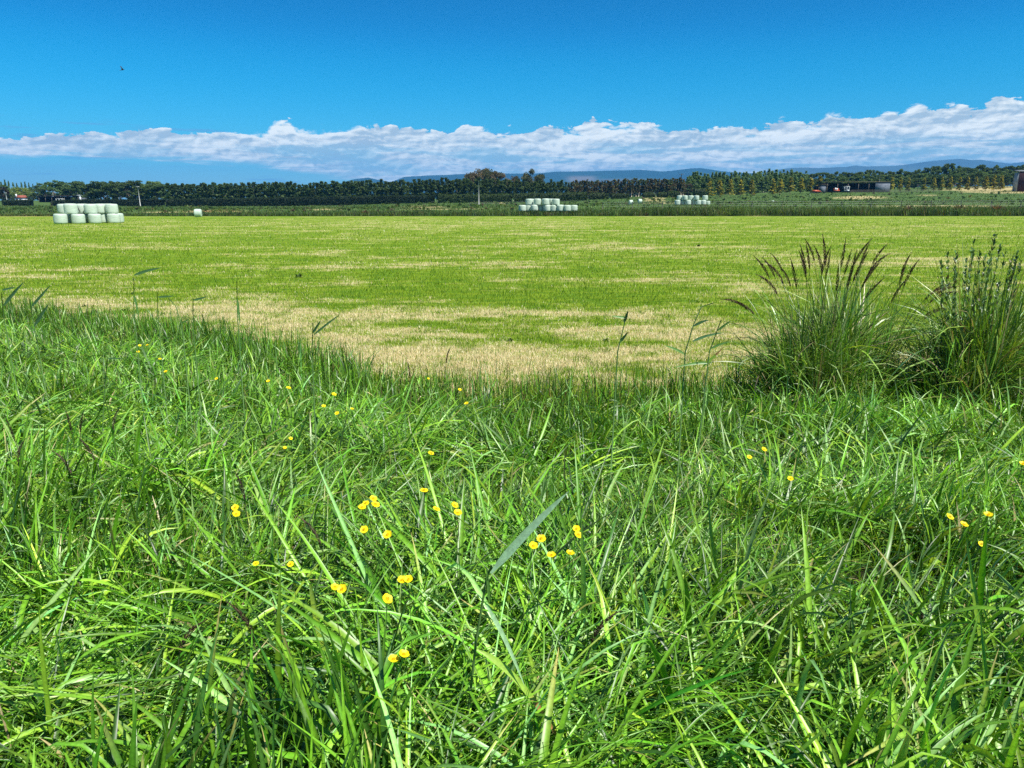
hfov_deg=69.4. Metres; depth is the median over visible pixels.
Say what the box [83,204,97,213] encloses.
wrapped bale
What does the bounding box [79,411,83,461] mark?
seeding stalk
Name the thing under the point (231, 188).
shelter belt tree
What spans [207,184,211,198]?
shelter belt tree
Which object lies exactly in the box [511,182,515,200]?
shelter belt tree
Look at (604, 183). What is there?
bare poplar tree
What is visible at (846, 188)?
tractor
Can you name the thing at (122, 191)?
bushy tree
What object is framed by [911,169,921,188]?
bushy tree
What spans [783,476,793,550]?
buttercup
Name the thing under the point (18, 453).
seeding stalk
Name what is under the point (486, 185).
shelter belt tree
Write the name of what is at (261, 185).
shelter belt tree
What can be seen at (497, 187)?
shelter belt tree
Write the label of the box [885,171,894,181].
bushy tree
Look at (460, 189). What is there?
shelter belt tree
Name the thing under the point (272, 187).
shelter belt tree
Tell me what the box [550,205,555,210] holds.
wrapped bale
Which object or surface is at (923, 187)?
golden conifer
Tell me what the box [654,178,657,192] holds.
bare poplar tree
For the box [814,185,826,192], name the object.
lean to shed
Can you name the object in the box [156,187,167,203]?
bushy tree
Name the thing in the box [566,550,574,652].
buttercup
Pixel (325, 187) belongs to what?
shelter belt tree
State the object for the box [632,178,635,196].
bare poplar tree
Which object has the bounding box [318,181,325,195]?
shelter belt tree
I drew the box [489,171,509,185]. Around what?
gum tree
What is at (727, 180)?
conifer tree
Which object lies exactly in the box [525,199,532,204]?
wrapped bale
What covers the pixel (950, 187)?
golden conifer
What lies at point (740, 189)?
golden conifer
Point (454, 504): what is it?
buttercup
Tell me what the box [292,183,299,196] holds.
shelter belt tree
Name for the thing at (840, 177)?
leafy tree
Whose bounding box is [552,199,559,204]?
wrapped bale
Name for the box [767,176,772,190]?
conifer tree
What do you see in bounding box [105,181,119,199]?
bushy tree
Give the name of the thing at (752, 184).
golden conifer
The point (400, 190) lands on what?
shelter belt tree
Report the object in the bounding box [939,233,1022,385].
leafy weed
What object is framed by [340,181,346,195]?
shelter belt tree
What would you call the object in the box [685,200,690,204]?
wrapped bale
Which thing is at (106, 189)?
bushy tree
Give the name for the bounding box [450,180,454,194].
shelter belt tree
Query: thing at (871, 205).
wire fence
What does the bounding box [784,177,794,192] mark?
golden conifer
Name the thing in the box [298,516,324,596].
seeding stalk
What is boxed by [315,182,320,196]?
shelter belt tree
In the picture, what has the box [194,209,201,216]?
wrapped bale
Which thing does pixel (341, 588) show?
buttercup
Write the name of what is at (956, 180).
bushy tree
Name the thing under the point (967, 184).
golden conifer
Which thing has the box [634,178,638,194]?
bare poplar tree
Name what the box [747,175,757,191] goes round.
conifer tree
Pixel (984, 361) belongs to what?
tall grass clump
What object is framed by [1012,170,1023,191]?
barn
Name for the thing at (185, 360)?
grass stalk
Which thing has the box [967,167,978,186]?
bushy tree
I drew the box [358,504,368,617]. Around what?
buttercup
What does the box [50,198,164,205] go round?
hedge
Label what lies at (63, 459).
seeding stalk
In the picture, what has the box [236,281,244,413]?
grass stalk
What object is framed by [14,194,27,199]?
house
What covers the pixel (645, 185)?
bare poplar tree
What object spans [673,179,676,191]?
bare poplar tree
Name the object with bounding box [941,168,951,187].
leafy tree
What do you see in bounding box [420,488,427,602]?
buttercup
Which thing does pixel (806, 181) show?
leafy tree
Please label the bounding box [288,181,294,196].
shelter belt tree
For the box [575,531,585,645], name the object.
buttercup
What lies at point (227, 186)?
shelter belt tree
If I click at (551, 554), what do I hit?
buttercup
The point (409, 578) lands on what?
buttercup
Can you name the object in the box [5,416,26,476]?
seeding stalk
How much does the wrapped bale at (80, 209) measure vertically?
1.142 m
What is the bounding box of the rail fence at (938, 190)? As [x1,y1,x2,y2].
[850,189,939,192]
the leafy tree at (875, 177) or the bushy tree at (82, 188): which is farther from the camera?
the leafy tree at (875, 177)
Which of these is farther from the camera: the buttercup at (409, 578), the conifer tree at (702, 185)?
the conifer tree at (702, 185)
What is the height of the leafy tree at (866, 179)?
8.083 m
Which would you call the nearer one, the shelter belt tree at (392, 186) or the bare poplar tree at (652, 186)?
the shelter belt tree at (392, 186)
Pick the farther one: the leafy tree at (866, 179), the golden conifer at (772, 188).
the leafy tree at (866, 179)
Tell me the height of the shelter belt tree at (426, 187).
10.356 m
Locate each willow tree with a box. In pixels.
[8,187,21,198]
[13,187,28,198]
[21,188,35,199]
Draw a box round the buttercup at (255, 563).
[253,561,268,656]
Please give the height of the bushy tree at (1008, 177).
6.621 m
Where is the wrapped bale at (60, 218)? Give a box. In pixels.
[53,214,67,223]
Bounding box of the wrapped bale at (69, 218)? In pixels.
[67,214,71,222]
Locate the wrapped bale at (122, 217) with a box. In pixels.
[117,213,123,222]
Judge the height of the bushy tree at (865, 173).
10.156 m
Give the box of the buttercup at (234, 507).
[231,504,245,570]
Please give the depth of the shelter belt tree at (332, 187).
339.76 m
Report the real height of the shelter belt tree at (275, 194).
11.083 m
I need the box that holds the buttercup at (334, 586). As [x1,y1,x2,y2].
[331,583,351,683]
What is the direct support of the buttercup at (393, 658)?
on the verge grass at (722, 639)
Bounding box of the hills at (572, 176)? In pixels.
[313,168,1011,198]
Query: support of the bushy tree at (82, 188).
on the ground at (556, 222)
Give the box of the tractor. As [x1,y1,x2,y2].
[842,186,849,192]
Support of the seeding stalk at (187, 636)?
on the verge grass at (722, 639)
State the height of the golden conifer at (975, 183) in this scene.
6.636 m
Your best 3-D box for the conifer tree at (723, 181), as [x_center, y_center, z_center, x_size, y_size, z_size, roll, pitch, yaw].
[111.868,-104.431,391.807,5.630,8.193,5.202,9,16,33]
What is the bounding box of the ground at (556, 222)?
[0,186,1023,767]
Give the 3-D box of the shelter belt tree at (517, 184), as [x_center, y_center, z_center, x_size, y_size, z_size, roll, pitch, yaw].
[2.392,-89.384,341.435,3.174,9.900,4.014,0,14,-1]
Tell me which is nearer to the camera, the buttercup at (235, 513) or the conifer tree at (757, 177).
the buttercup at (235, 513)
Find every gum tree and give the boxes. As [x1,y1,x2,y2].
[461,172,477,186]
[474,168,494,191]
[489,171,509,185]
[510,176,520,190]
[521,168,544,184]
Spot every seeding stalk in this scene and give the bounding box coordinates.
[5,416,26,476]
[16,437,26,486]
[52,450,80,523]
[66,411,75,463]
[78,437,106,496]
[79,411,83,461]
[112,407,120,467]
[178,619,207,705]
[226,601,263,690]
[234,471,249,528]
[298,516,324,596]
[580,609,622,687]
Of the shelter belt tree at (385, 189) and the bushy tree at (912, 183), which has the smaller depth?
the shelter belt tree at (385, 189)
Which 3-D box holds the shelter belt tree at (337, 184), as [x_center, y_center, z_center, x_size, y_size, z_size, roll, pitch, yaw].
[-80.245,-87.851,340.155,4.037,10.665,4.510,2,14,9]
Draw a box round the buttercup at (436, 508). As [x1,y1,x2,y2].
[433,506,439,614]
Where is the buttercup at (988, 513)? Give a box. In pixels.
[966,511,992,606]
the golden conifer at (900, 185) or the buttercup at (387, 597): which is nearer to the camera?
the buttercup at (387, 597)
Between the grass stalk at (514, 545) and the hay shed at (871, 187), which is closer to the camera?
the grass stalk at (514, 545)
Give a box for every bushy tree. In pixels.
[0,187,12,199]
[77,184,93,198]
[84,183,99,198]
[89,181,106,198]
[100,183,112,198]
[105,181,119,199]
[109,182,126,198]
[118,182,135,198]
[125,180,145,198]
[141,184,159,198]
[146,184,166,198]
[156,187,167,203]
[685,183,693,194]
[808,174,816,183]
[821,172,830,180]
[843,173,855,182]
[854,172,863,177]
[862,171,869,182]
[871,170,883,176]
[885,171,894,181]
[892,178,899,189]
[895,169,910,188]
[897,179,906,185]
[905,180,914,187]
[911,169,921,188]
[911,178,923,186]
[921,176,931,184]
[924,167,933,181]
[931,166,940,175]
[936,174,946,186]
[941,163,958,174]
[944,176,953,188]
[949,166,962,186]
[950,174,962,188]
[959,175,967,185]
[966,174,975,185]
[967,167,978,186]
[973,172,984,187]
[977,164,986,179]
[980,175,992,185]
[986,165,999,173]
[989,174,999,182]
[996,173,1006,184]
[1004,175,1012,185]
[1005,165,1019,182]
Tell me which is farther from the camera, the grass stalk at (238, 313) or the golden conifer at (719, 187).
the golden conifer at (719, 187)
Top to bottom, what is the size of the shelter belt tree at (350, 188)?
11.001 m
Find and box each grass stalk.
[1,282,23,415]
[29,286,54,440]
[91,358,122,449]
[133,268,158,422]
[157,293,171,433]
[166,295,192,433]
[193,297,205,432]
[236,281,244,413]
[311,315,338,468]
[447,491,568,748]
[609,311,627,486]
[667,303,723,478]
[693,320,730,492]
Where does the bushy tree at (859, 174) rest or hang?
on the ground at (556, 222)
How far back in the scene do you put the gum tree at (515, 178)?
384.39 m
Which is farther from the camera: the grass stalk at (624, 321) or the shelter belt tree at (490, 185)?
the shelter belt tree at (490, 185)
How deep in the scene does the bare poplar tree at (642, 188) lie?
353.33 m
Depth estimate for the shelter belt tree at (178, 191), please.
340.45 m
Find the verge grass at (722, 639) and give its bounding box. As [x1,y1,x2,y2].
[0,309,1023,767]
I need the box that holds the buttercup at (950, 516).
[919,513,953,613]
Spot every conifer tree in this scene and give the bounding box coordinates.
[694,179,700,187]
[700,178,705,187]
[720,179,726,193]
[724,176,729,192]
[734,180,738,192]
[743,178,749,193]
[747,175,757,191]
[755,173,760,191]
[758,177,766,192]
[762,175,769,192]
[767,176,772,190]
[773,172,778,190]
[776,173,785,189]
[779,175,788,190]
[792,174,797,190]
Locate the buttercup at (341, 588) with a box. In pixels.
[337,584,355,678]
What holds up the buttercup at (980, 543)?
on the verge grass at (722, 639)
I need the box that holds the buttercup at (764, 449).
[753,447,766,512]
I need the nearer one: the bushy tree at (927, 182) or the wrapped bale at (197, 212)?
the wrapped bale at (197, 212)
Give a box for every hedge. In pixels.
[1,199,33,205]
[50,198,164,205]
[165,194,434,206]
[438,193,511,202]
[514,192,586,201]
[588,192,608,199]
[610,193,629,198]
[642,192,654,197]
[657,192,666,196]
[666,191,678,196]
[693,188,705,196]
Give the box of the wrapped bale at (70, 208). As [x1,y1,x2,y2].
[63,203,77,213]
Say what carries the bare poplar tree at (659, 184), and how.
on the ground at (556, 222)
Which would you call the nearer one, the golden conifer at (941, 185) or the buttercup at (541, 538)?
the buttercup at (541, 538)
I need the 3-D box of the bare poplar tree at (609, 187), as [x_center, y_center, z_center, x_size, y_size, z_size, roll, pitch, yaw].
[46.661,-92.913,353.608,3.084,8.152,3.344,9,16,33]
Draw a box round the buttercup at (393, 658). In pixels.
[388,654,398,716]
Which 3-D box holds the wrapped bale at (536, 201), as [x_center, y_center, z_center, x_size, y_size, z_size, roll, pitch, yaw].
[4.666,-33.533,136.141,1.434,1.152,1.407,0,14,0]
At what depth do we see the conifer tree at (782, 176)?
388.65 m
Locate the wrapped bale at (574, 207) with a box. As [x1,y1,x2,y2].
[571,205,577,210]
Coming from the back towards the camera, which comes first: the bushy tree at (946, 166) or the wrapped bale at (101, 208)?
the bushy tree at (946, 166)
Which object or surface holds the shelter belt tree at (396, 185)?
on the ground at (556, 222)
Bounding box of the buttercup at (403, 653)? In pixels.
[399,649,417,759]
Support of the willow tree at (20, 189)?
on the ground at (556, 222)
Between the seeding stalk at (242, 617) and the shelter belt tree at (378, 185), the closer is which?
the seeding stalk at (242, 617)
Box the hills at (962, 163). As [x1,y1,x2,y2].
[762,159,1023,175]
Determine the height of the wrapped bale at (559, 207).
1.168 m
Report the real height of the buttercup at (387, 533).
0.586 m
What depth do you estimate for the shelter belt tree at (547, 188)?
339.68 m
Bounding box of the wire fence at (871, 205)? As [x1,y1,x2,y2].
[602,200,1021,208]
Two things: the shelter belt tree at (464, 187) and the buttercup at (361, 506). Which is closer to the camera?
the buttercup at (361, 506)
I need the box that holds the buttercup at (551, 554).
[547,551,555,659]
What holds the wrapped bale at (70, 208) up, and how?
on the wrapped bale at (78, 219)
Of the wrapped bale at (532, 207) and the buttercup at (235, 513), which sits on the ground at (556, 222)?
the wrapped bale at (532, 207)
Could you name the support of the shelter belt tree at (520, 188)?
on the ground at (556, 222)
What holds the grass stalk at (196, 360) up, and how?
on the verge grass at (722, 639)
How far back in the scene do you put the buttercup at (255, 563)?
2.23 m
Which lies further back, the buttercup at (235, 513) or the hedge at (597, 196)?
the hedge at (597, 196)
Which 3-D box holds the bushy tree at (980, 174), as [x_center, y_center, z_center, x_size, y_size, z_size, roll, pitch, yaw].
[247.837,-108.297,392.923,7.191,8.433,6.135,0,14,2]
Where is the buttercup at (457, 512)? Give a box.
[454,509,461,613]
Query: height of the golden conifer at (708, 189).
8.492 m
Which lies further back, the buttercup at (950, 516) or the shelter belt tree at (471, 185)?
the shelter belt tree at (471, 185)
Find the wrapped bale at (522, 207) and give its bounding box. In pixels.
[519,205,525,210]
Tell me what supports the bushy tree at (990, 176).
on the ground at (556, 222)
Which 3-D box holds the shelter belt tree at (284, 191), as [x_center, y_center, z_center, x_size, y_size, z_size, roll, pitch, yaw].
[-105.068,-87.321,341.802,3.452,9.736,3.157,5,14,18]
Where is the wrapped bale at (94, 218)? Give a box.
[88,214,101,222]
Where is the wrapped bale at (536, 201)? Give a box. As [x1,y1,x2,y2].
[533,199,540,204]
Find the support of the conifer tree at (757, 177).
on the ground at (556, 222)
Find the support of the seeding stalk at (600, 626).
on the verge grass at (722, 639)
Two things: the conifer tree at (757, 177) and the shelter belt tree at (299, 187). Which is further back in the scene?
the conifer tree at (757, 177)
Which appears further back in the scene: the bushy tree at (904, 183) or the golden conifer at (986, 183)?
the bushy tree at (904, 183)
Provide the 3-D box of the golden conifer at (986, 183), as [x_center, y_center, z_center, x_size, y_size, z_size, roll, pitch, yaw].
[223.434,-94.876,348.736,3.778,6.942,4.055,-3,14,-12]
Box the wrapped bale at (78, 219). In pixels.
[71,214,85,223]
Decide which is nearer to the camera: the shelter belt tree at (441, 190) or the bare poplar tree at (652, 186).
the shelter belt tree at (441, 190)
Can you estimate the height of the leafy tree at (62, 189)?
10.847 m
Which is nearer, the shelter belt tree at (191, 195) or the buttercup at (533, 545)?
the buttercup at (533, 545)
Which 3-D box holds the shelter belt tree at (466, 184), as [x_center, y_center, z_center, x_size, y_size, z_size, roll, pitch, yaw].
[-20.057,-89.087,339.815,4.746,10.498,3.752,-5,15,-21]
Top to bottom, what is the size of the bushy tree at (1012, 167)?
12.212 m
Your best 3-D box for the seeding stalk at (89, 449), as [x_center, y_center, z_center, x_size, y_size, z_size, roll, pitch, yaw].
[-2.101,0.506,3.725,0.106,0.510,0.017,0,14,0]
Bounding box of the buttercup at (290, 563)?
[287,561,306,662]
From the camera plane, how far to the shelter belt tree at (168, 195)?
339.10 m
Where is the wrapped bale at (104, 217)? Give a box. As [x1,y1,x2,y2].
[101,213,107,222]
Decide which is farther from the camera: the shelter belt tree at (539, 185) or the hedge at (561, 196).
the shelter belt tree at (539, 185)
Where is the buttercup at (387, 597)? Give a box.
[383,593,391,657]
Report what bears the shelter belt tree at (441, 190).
on the ground at (556, 222)
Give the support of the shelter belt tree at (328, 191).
on the ground at (556, 222)
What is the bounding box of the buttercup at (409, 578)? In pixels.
[404,575,412,686]
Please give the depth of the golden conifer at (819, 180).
339.74 m
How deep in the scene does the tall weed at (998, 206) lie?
137.05 m
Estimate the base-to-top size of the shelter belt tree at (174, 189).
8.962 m
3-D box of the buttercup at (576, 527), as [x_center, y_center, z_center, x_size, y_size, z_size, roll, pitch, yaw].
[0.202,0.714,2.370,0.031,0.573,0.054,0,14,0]
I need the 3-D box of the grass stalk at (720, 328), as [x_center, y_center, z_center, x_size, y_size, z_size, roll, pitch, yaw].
[1.107,0.209,4.122,0.165,1.145,0.017,1,14,6]
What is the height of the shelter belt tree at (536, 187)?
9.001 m
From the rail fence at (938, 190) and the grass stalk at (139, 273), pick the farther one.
the rail fence at (938, 190)
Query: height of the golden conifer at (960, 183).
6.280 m
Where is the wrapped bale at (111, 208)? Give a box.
[105,204,118,213]
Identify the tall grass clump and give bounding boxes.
[695,233,953,413]
[870,252,958,400]
[874,239,1023,422]
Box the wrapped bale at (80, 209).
[77,204,84,213]
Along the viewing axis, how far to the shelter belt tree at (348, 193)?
339.51 m
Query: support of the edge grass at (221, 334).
on the ground at (556, 222)
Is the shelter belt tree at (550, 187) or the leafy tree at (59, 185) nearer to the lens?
the shelter belt tree at (550, 187)
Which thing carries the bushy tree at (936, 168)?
on the ground at (556, 222)
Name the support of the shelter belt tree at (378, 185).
on the ground at (556, 222)
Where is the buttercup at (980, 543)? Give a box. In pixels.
[972,541,982,617]
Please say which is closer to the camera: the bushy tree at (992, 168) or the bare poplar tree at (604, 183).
the bare poplar tree at (604, 183)
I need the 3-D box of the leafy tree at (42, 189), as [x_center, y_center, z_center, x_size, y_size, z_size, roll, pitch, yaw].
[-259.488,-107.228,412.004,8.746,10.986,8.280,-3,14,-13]
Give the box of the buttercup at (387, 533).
[383,530,394,644]
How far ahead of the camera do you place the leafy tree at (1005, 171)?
406.44 m
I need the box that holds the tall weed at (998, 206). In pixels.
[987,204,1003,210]
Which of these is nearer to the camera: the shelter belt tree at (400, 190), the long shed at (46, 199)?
the shelter belt tree at (400, 190)
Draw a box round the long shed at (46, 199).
[38,195,77,201]
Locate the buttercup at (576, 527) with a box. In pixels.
[570,525,579,622]
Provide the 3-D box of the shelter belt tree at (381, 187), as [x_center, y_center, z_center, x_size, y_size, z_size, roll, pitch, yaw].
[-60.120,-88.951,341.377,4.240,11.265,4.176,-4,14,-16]
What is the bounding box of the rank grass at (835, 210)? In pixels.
[0,190,1023,215]
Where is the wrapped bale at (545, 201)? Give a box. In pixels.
[542,198,548,204]
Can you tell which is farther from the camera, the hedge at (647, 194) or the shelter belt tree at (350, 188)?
the shelter belt tree at (350, 188)
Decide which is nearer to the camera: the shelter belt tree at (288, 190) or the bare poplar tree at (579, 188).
the shelter belt tree at (288, 190)
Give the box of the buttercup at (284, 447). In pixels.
[283,446,295,516]
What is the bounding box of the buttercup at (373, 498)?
[370,495,376,623]
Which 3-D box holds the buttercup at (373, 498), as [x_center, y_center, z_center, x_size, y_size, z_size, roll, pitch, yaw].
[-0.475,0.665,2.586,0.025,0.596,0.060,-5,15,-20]
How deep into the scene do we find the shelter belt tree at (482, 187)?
340.69 m
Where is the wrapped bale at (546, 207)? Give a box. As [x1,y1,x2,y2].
[543,205,549,210]
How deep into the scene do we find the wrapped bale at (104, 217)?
84.82 m
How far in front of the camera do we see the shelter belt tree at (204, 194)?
340.26 m
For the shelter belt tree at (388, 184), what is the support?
on the ground at (556, 222)
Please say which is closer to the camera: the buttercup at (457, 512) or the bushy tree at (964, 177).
the buttercup at (457, 512)
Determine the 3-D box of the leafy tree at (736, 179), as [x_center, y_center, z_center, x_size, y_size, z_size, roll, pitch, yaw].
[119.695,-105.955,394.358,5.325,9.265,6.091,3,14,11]
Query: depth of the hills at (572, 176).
7151.12 m
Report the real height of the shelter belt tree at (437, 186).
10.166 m
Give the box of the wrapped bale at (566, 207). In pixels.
[563,205,570,210]
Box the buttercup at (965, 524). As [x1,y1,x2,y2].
[950,521,968,620]
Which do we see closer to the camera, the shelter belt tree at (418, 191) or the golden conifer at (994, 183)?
the shelter belt tree at (418, 191)
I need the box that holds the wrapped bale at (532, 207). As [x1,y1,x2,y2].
[530,205,537,210]
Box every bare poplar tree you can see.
[578,181,582,192]
[584,179,589,195]
[587,181,591,198]
[602,180,607,192]
[607,181,611,197]
[610,181,613,194]
[612,179,617,192]
[619,181,622,193]
[621,179,625,193]
[626,179,630,193]
[629,179,633,196]
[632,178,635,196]
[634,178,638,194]
[636,180,640,196]
[640,179,645,192]
[643,180,647,192]
[650,178,653,192]
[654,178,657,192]
[656,178,661,192]
[661,178,665,191]
[665,179,669,191]
[667,179,673,190]
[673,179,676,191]
[679,179,683,193]
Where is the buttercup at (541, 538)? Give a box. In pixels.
[535,535,545,646]
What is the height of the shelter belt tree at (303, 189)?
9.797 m
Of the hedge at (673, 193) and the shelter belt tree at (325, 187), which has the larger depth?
the shelter belt tree at (325, 187)
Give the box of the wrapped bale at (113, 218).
[107,213,120,222]
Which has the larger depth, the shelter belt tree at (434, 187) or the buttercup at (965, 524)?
the shelter belt tree at (434, 187)
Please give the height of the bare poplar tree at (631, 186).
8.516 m
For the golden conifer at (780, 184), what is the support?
on the ground at (556, 222)
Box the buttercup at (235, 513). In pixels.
[232,510,244,581]
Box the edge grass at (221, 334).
[0,292,961,433]
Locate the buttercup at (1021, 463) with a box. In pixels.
[992,461,1023,578]
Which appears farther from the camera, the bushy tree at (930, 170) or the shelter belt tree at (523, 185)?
the bushy tree at (930, 170)
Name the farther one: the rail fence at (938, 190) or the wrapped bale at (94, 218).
the rail fence at (938, 190)
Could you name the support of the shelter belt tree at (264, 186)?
on the ground at (556, 222)
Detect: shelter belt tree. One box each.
[164,182,171,198]
[168,184,175,199]
[173,186,178,198]
[176,185,181,198]
[178,183,186,198]
[183,185,191,198]
[186,184,194,198]
[191,184,197,198]
[194,185,201,197]
[197,183,203,194]
[201,183,210,197]
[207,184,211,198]
[209,182,215,198]
[212,185,220,197]
[216,184,224,197]
[221,183,226,197]
[223,183,232,197]
[227,183,234,197]
[232,183,239,197]
[237,182,244,197]
[244,185,249,197]
[248,185,254,198]
[249,182,257,196]
[254,184,261,196]
[259,183,266,196]
[262,181,267,197]
[266,182,272,196]
[268,182,275,194]
[273,181,280,197]
[277,182,283,196]
[282,185,286,196]
[284,182,290,196]
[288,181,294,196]
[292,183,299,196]
[296,184,303,196]
[300,184,305,197]
[303,184,309,197]
[308,183,314,196]
[310,182,317,196]
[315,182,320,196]
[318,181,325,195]
[322,182,327,195]
[326,184,331,195]
[329,180,336,195]
[333,181,339,195]
[338,184,342,195]
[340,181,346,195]
[345,181,350,195]
[349,180,354,195]
[351,181,357,195]
[355,181,362,195]
[360,181,366,195]
[367,180,373,195]
[371,183,377,195]
[376,182,380,195]
[377,179,383,196]
[382,181,389,196]
[387,182,391,194]
[390,181,397,195]
[394,180,398,194]
[397,180,403,194]
[401,181,408,195]
[406,182,411,195]
[409,182,414,194]
[412,181,417,194]
[414,179,420,194]
[420,180,425,194]
[424,180,430,194]
[427,179,433,194]
[431,179,436,196]
[436,180,440,197]
[438,177,447,194]
[442,177,449,195]
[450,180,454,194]
[454,179,459,194]
[458,180,463,193]
[463,180,466,193]
[464,178,471,193]
[468,181,473,193]
[473,179,476,193]
[476,177,482,193]
[481,180,484,193]
[482,179,489,193]
[488,179,493,193]
[491,180,495,193]
[495,178,500,193]
[499,180,505,193]
[503,179,507,193]
[506,180,512,193]
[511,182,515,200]
[515,179,519,192]
[517,181,523,193]
[521,179,526,192]
[525,183,530,193]
[530,182,534,191]
[531,182,538,192]
[537,180,542,192]
[540,182,545,192]
[544,182,550,192]
[548,179,553,192]
[552,181,556,192]
[555,181,560,193]
[558,180,564,192]
[563,182,568,192]
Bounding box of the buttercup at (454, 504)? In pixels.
[452,502,457,617]
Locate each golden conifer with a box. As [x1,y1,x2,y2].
[706,177,714,195]
[715,179,724,194]
[726,179,734,195]
[735,180,746,194]
[748,179,756,194]
[768,179,777,193]
[775,178,783,193]
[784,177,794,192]
[795,177,804,192]
[805,177,813,192]
[813,176,821,189]
[890,177,894,189]
[897,177,902,190]
[905,178,910,190]
[920,178,927,190]
[929,178,936,189]
[939,176,944,189]
[945,175,953,189]
[956,177,962,189]
[964,176,969,189]
[972,176,978,188]
[981,175,990,189]
[989,174,998,189]
[997,175,1004,189]
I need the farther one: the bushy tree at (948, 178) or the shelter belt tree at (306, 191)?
the bushy tree at (948, 178)
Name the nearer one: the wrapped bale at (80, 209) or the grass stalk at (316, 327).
the grass stalk at (316, 327)
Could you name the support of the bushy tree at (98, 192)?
on the ground at (556, 222)
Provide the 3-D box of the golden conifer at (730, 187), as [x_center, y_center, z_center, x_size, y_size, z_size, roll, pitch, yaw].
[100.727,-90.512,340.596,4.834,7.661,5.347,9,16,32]
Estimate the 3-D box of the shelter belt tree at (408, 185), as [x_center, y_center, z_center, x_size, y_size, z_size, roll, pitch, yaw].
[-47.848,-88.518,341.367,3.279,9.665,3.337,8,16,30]
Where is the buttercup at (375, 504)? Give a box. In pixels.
[371,501,379,623]
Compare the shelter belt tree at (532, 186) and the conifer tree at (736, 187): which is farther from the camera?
the conifer tree at (736, 187)
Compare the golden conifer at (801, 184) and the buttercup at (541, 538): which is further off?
the golden conifer at (801, 184)
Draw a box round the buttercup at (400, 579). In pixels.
[397,575,406,689]
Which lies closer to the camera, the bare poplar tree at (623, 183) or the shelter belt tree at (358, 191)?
the shelter belt tree at (358, 191)
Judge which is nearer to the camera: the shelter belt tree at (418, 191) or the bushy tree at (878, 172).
the shelter belt tree at (418, 191)
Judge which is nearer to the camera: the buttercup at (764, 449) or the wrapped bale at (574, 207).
the buttercup at (764, 449)
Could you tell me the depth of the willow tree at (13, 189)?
424.44 m
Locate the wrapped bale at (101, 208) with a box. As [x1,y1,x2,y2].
[96,204,105,213]
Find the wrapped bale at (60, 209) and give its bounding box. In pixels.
[57,204,64,213]
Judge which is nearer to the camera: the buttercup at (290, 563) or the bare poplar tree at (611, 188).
the buttercup at (290, 563)
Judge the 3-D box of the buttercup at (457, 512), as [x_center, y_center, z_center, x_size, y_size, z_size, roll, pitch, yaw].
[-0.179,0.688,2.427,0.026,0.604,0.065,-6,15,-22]
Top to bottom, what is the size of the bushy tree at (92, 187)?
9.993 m
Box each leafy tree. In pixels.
[28,183,46,199]
[37,181,54,196]
[42,180,64,196]
[53,181,66,196]
[56,182,71,196]
[63,182,77,196]
[68,181,84,198]
[145,181,161,198]
[733,176,739,186]
[803,178,809,189]
[836,175,848,181]
[853,175,862,181]
[861,175,872,182]
[870,175,878,181]
[877,175,888,181]
[895,174,903,187]
[916,173,928,186]
[927,171,936,186]
[936,170,947,187]
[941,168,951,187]
[1000,169,1009,185]
[1008,170,1017,186]
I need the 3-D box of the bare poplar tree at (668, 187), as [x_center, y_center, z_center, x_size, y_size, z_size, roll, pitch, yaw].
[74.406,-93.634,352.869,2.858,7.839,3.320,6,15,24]
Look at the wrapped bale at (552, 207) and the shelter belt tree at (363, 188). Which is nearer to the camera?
the wrapped bale at (552, 207)
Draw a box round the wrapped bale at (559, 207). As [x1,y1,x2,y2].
[556,205,563,210]
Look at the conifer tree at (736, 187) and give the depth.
388.88 m
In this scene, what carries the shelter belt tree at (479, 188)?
on the ground at (556, 222)
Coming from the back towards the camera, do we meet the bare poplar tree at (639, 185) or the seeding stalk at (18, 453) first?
the bare poplar tree at (639, 185)
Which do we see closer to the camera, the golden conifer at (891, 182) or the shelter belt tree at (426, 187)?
the shelter belt tree at (426, 187)
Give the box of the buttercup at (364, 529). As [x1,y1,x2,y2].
[360,526,367,617]
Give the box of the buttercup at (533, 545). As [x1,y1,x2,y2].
[522,541,537,634]
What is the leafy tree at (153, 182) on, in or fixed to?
on the ground at (556, 222)
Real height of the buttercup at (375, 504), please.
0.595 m
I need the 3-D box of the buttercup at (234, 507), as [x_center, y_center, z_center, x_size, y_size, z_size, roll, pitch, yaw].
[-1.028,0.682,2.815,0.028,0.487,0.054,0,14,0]
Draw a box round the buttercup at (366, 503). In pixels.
[362,500,378,582]
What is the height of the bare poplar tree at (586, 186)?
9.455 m
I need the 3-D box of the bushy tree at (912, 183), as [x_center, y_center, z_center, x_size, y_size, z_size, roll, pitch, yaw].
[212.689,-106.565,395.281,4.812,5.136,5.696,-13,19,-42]
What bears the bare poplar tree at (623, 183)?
on the ground at (556, 222)
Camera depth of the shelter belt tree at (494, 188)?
340.74 m
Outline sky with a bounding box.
[0,0,1023,199]
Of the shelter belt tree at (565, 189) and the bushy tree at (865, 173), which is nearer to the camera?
the shelter belt tree at (565, 189)
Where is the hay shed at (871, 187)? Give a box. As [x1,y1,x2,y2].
[820,182,889,191]
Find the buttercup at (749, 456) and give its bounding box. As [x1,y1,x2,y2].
[743,455,751,514]
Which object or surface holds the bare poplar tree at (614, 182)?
on the ground at (556, 222)
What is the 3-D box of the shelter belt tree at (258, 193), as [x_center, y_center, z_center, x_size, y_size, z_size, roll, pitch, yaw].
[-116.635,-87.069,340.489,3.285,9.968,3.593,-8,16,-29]
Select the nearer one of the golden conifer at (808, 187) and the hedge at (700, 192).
the hedge at (700, 192)

